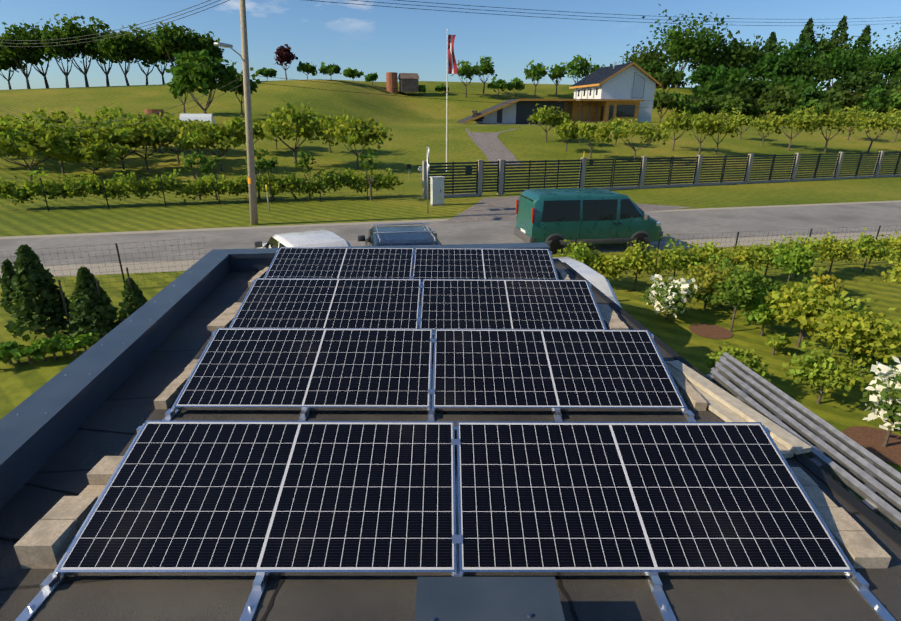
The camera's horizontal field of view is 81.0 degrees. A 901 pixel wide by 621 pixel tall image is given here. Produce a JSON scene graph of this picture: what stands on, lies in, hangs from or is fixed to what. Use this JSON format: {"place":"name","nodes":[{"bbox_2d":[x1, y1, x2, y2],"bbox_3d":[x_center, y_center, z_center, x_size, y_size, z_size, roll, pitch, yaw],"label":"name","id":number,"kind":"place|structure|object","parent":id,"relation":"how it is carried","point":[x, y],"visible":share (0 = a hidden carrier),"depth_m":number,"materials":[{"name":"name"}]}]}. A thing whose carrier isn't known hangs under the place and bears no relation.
{"place":"outdoors","nodes":[
{"label":"outdoors","id":0,"kind":"place"},
{"bbox_2d":[0,534,19,541],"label":"roof seam","id":1,"kind":"object","parent":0,"point":[10,538],"visible":0.12,"depth_m":3.07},
{"bbox_2d":[0,79,900,501],"bbox_3d":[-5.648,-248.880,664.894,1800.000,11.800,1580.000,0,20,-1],"label":"ground","id":2,"kind":"structure","parent":0,"point":[414,123],"depth_m":36.45,"materials":[{"name":"green plant"}]},
{"bbox_2d":[0,244,147,369],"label":"conifer shrubs","id":3,"kind":"object","parent":2,"relation":"on","point":[26,282],"visible":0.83,"depth_m":10.49,"materials":[{"name":"green plant"}]},
{"bbox_2d":[144,109,163,117],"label":"brick tank","id":4,"kind":"object","parent":2,"relation":"on","point":[149,111],"visible":0.42,"depth_m":59.15,"materials":[{"name":"brown brick"}]},
{"bbox_2d":[0,99,392,182],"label":"orchard trees","id":5,"kind":"object","parent":2,"relation":"on","point":[93,142],"visible":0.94,"depth_m":38.34,"materials":[{"name":"green plant"}]},
{"bbox_2d":[179,113,214,124],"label":"greenhouse","id":6,"kind":"object","parent":2,"relation":"on","point":[193,117],"visible":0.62,"depth_m":56.70,"materials":[{"name":"white plastic"}]},
{"bbox_2d":[0,145,402,204],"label":"hedge shrubs","id":7,"kind":"object","parent":2,"relation":"on","point":[73,188],"visible":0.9,"depth_m":27.35,"materials":[{"name":"green plant"}]},
{"bbox_2d":[0,170,404,211],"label":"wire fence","id":8,"kind":"object","parent":2,"relation":"on","point":[107,203],"visible":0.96,"depth_m":26.15,"materials":[{"name":"grey metal"}]},
{"bbox_2d":[265,185,269,211],"bbox_3d":[-8.658,-5.315,25.025,0.083,1.270,0.083,8,22,20],"label":"post","id":9,"kind":"object","parent":2,"relation":"on","point":[267,198],"visible":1,"depth_m":25.01,"materials":[{"name":"beige"}]},
{"bbox_2d":[0,13,612,114],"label":"hill trees","id":10,"kind":"object","parent":2,"relation":"on","point":[195,67],"visible":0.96,"depth_m":86.65,"materials":[{"name":"green plant"}]},
{"bbox_2d":[358,222,441,245],"bbox_3d":[-1.312,-1.433,14.098,2.220,1.835,4.660,-3,21,-10],"label":"dark estate car","id":11,"kind":"object","parent":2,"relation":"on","point":[423,234],"visible":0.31,"depth_m":12.86,"materials":[{"name":"grey metal"}]},
{"bbox_2d":[386,72,418,93],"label":"silo and shed","id":12,"kind":"structure","parent":2,"relation":"on","point":[408,81],"depth_m":103.97,"materials":[{"name":"orange brick"}]},
{"bbox_2d":[407,164,421,170],"bbox_3d":[-2.460,-9.457,36.435,1.426,1.179,0.330,19,27,41],"label":"number plate and meter","id":13,"kind":"object","parent":2,"relation":"on","point":[409,167],"visible":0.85,"depth_m":36.65,"materials":[{"name":"grey"}]},
{"bbox_2d":[427,146,428,212],"bbox_3d":[-1.066,-6.147,24.860,0.079,3.068,0.600,-2,21,-8],"label":"road sign","id":14,"kind":"object","parent":2,"relation":"on","point":[427,175],"visible":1,"depth_m":24.67,"materials":[{"name":"grey metal"}]},
{"bbox_2d":[430,176,444,205],"bbox_3d":[-0.683,-6.160,27.246,0.680,1.455,0.400,-7,22,-19],"label":"electric cabinet","id":15,"kind":"object","parent":2,"relation":"on","point":[437,189],"visible":0.98,"depth_m":27.09,"materials":[{"name":"metal"}]},
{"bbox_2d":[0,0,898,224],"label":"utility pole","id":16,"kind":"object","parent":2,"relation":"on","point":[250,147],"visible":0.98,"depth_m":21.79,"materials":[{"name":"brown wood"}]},
{"bbox_2d":[0,225,900,292],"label":"wire fence","id":17,"kind":"object","parent":2,"relation":"on","point":[659,240],"visible":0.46,"depth_m":14.40,"materials":[{"name":"grey metal"}]},
{"bbox_2d":[446,29,456,171],"bbox_3d":[0.089,-15.617,39.901,0.819,10.086,0.257,0,20,-1],"label":"flagpole","id":18,"kind":"object","parent":2,"relation":"on","point":[451,65],"visible":0.94,"depth_m":39.02,"materials":[{"name":"white metal"}]},
{"bbox_2d":[457,62,661,123],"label":"house","id":19,"kind":"structure","parent":2,"relation":"on","point":[632,85],"depth_m":80.03,"materials":[{"name":"white paint"}]},
{"bbox_2d":[440,123,691,222],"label":"driveway paving","id":20,"kind":"structure","parent":2,"relation":"on","point":[491,146],"depth_m":28.07,"materials":[{"name":"grey concrete"}]},
{"bbox_2d":[514,188,662,254],"bbox_3d":[4.907,-3.226,18.764,4.890,2.041,2.300,-3,21,-10],"label":"van","id":21,"kind":"object","parent":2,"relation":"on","point":[553,219],"visible":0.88,"depth_m":17.84,"materials":[{"name":"teal metal"}]},
{"bbox_2d":[554,257,627,312],"bbox_3d":[2.049,-0.407,11.803,2.120,1.554,4.160,-5,21,-14],"label":"car","id":22,"kind":"object","parent":2,"relation":"on","point":[601,283],"visible":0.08,"depth_m":10.41,"materials":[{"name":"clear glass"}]},
{"bbox_2d":[422,151,900,198],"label":"fence","id":23,"kind":"object","parent":2,"relation":"on","point":[878,172],"visible":0.94,"depth_m":34.36,"materials":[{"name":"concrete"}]},
{"bbox_2d":[526,102,900,160],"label":"orchard trees","id":24,"kind":"object","parent":2,"relation":"on","point":[566,128],"visible":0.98,"depth_m":57.39,"materials":[{"name":"green plant"}]},
{"bbox_2d":[556,228,900,446],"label":"garden shrubs","id":25,"kind":"object","parent":2,"relation":"on","point":[734,276],"visible":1,"depth_m":11.11,"materials":[{"name":"green plant"}]},
{"bbox_2d":[619,4,900,120],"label":"forest trees","id":26,"kind":"object","parent":2,"relation":"on","point":[733,66],"visible":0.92,"depth_m":125.04,"materials":[{"name":"green plant"}]},
{"bbox_2d":[667,352,900,533],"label":"sheets","id":27,"kind":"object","parent":2,"relation":"on","point":[852,467],"depth_m":4.42,"materials":[{"name":"grey metal"}]},
{"bbox_2d":[689,324,900,464],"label":"mulch circles","id":28,"kind":"object","parent":2,"relation":"on","point":[870,439],"visible":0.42,"depth_m":7.84,"materials":[{"name":"brown soil"}]},
{"bbox_2d":[0,243,900,620],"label":"roof","id":29,"kind":"structure","parent":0,"point":[120,377],"depth_m":3.35,"materials":[{"name":"grey"}]},
{"bbox_2d":[25,428,578,620],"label":"roof seams","id":30,"kind":"object","parent":29,"relation":"on","point":[560,586],"visible":0.48,"depth_m":2.80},
{"bbox_2d":[14,247,895,620],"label":"solar array","id":31,"kind":"object","parent":29,"relation":"on","point":[304,329],"visible":0.98,"depth_m":3.37,"materials":[{"name":"black"}]},
{"bbox_2d":[415,577,564,620],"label":"shaft cap","id":32,"kind":"object","parent":29,"relation":"on","point":[487,598],"visible":1,"depth_m":2.38,"materials":[{"name":"grey metal"}]},
{"bbox_2d":[0,200,900,277],"bbox_3d":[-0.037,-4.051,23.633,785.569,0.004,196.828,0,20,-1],"label":"road","id":33,"kind":"structure","parent":0,"point":[713,223],"depth_m":20.81,"materials":[{"name":"grey asphalt"}]},
{"bbox_2d":[254,229,350,247],"bbox_3d":[-3.941,-1.376,14.269,2.120,1.554,4.160,-12,24,-30],"label":"white hatchback car","id":34,"kind":"object","parent":33,"relation":"on","point":[319,238],"visible":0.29,"depth_m":13.30,"materials":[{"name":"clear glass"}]},
{"bbox_2d":[0,0,900,90],"label":"sky","id":35,"kind":"structure","parent":0,"point":[368,39],"materials":[{"name":"blue"}]}
]}

